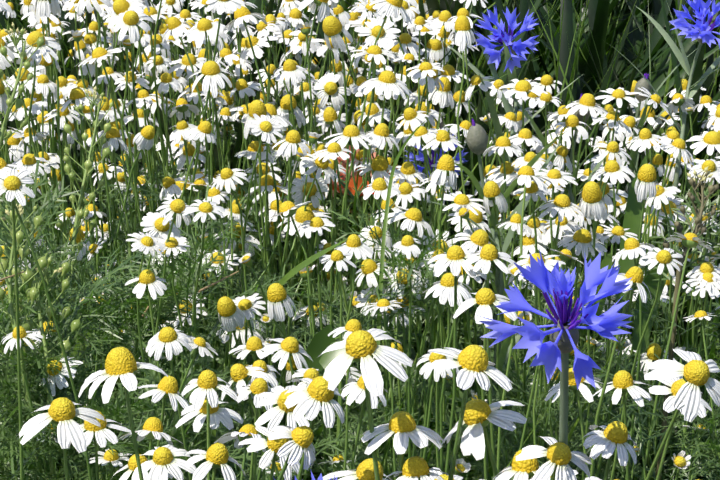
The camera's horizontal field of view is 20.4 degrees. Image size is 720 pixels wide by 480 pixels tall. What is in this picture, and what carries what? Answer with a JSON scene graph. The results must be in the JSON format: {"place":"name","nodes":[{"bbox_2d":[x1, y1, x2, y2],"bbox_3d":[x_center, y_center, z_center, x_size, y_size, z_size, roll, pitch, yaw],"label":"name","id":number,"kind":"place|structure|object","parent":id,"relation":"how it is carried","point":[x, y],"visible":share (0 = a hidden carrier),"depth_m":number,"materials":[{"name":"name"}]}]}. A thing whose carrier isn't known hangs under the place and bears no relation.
{"place":"outdoors","nodes":[
{"label":"outdoors","id":0,"kind":"place"},
{"bbox_2d":[518,94,607,363],"bbox_3d":[0.103,0.117,1.125,0.059,0.436,0.064,1,27,1],"label":"cornflower bud","id":1,"kind":"object","parent":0,"point":[542,137],"visible":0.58,"depth_m":1.05,"materials":[{"name":"green plant"}]},
{"label":"ground","id":2,"kind":"structure","parent":0,"visible":0},
{"bbox_2d":[0,22,44,458],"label":"camelina","id":3,"kind":"object","parent":2,"relation":"on","point":[40,42],"visible":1,"depth_m":0.93,"materials":[{"name":"green plant"}]},
{"bbox_2d":[0,204,47,479],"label":"camelina","id":4,"kind":"object","parent":2,"relation":"on","point":[33,291],"visible":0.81,"depth_m":0.82,"materials":[{"name":"green plant"}]},
{"bbox_2d":[15,256,80,479],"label":"camelina","id":5,"kind":"object","parent":2,"relation":"on","point":[65,268],"visible":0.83,"depth_m":0.83,"materials":[{"name":"green plant"}]},
{"bbox_2d":[55,86,112,479],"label":"camelina","id":6,"kind":"object","parent":2,"relation":"on","point":[88,169],"visible":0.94,"depth_m":0.91,"materials":[{"name":"green plant"}]},
{"bbox_2d":[273,471,336,479],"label":"cornflower","id":7,"kind":"object","parent":2,"relation":"on","point":[320,477],"visible":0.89,"depth_m":0.46,"materials":[{"name":"blue plant"}]},
{"bbox_2d":[0,0,719,373],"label":"vegetation","id":8,"kind":"object","parent":2,"relation":"on","point":[598,18],"visible":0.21,"depth_m":1.38,"materials":[{"name":"green plant"}]},
{"bbox_2d":[0,14,719,479],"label":"chamomile","id":9,"kind":"object","parent":2,"relation":"on","point":[308,398],"visible":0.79,"depth_m":0.82,"materials":[{"name":"white plant"}]},
{"bbox_2d":[0,0,719,479],"bbox_3d":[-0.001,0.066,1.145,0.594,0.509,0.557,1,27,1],"label":"daisies","id":10,"kind":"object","parent":2,"relation":"on","point":[134,16],"depth_m":1.03,"materials":[{"name":"white plant"}]},
{"bbox_2d":[0,160,719,479],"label":"feathery foliage","id":11,"kind":"object","parent":2,"relation":"on","point":[10,413],"visible":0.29,"depth_m":0.86,"materials":[{"name":"green plant"}]},
{"bbox_2d":[0,271,238,316],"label":"dry straw","id":12,"kind":"object","parent":11,"relation":"on","point":[208,286],"visible":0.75,"depth_m":0.82,"materials":[{"name":"beige"}]},
{"bbox_2d":[0,0,719,479],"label":"grass","id":13,"kind":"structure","parent":2,"relation":"on","point":[490,158],"depth_m":1.23,"materials":[{"name":"green plant"}]},
{"bbox_2d":[322,145,397,289],"bbox_3d":[0.002,0.102,1.262,0.056,0.337,0.044,1,27,1],"label":"poppy","id":14,"kind":"object","parent":2,"relation":"on","point":[351,184],"visible":0.27,"depth_m":1.20,"materials":[{"name":"red plant"}]},
{"bbox_2d":[70,121,667,479],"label":"grass","id":15,"kind":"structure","parent":2,"relation":"on","point":[321,342],"depth_m":0.87,"materials":[{"name":"green plant"}]},
{"bbox_2d":[404,132,467,348],"bbox_3d":[0.042,0.109,1.199,0.040,0.383,0.050,15,30,26],"label":"cornflower","id":16,"kind":"object","parent":2,"relation":"on","point":[420,156],"visible":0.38,"depth_m":1.11,"materials":[{"name":"blue plant"}]},
{"bbox_2d":[425,118,566,477],"bbox_3d":[0.060,0.166,0.967,0.063,0.491,0.058,19,32,32],"label":"cornflower bud","id":17,"kind":"object","parent":2,"relation":"on","point":[477,137],"visible":0.67,"depth_m":0.89,"materials":[{"name":"green plant"}]},
{"bbox_2d":[444,7,581,396],"bbox_3d":[0.066,0.097,1.123,0.070,0.474,0.078,-16,31,-29],"label":"cornflower","id":18,"kind":"object","parent":2,"relation":"on","point":[510,48],"visible":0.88,"depth_m":1.03,"materials":[{"name":"plant"}]},
{"bbox_2d":[480,249,633,444],"bbox_3d":[0.037,0.302,0.515,0.030,0.658,0.048,1,27,1],"label":"cornflower","id":19,"kind":"object","parent":2,"relation":"on","point":[556,350],"visible":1,"depth_m":0.38,"materials":[{"name":"blue plant"}]},
{"bbox_2d":[530,349,719,479],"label":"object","id":20,"kind":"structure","parent":2,"relation":"on","point":[695,371],"depth_m":0.55,"materials":[{"name":"plant"}]},
{"bbox_2d":[603,0,719,344],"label":"cornflower","id":21,"kind":"object","parent":2,"relation":"on","point":[701,33],"visible":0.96,"depth_m":1.07,"materials":[{"name":"plant"}]},
{"bbox_2d":[626,43,704,364],"bbox_3d":[0.169,0.086,1.195,0.036,0.427,0.057,12,29,21],"label":"cornflower bud","id":22,"kind":"object","parent":2,"relation":"on","point":[645,84],"visible":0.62,"depth_m":1.11,"materials":[{"name":"green plant"}]},
{"bbox_2d":[655,167,718,479],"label":"dry shepherd's purse","id":23,"kind":"object","parent":2,"relation":"on","point":[699,225],"visible":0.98,"depth_m":0.85,"materials":[{"name":"beige"}]}
]}

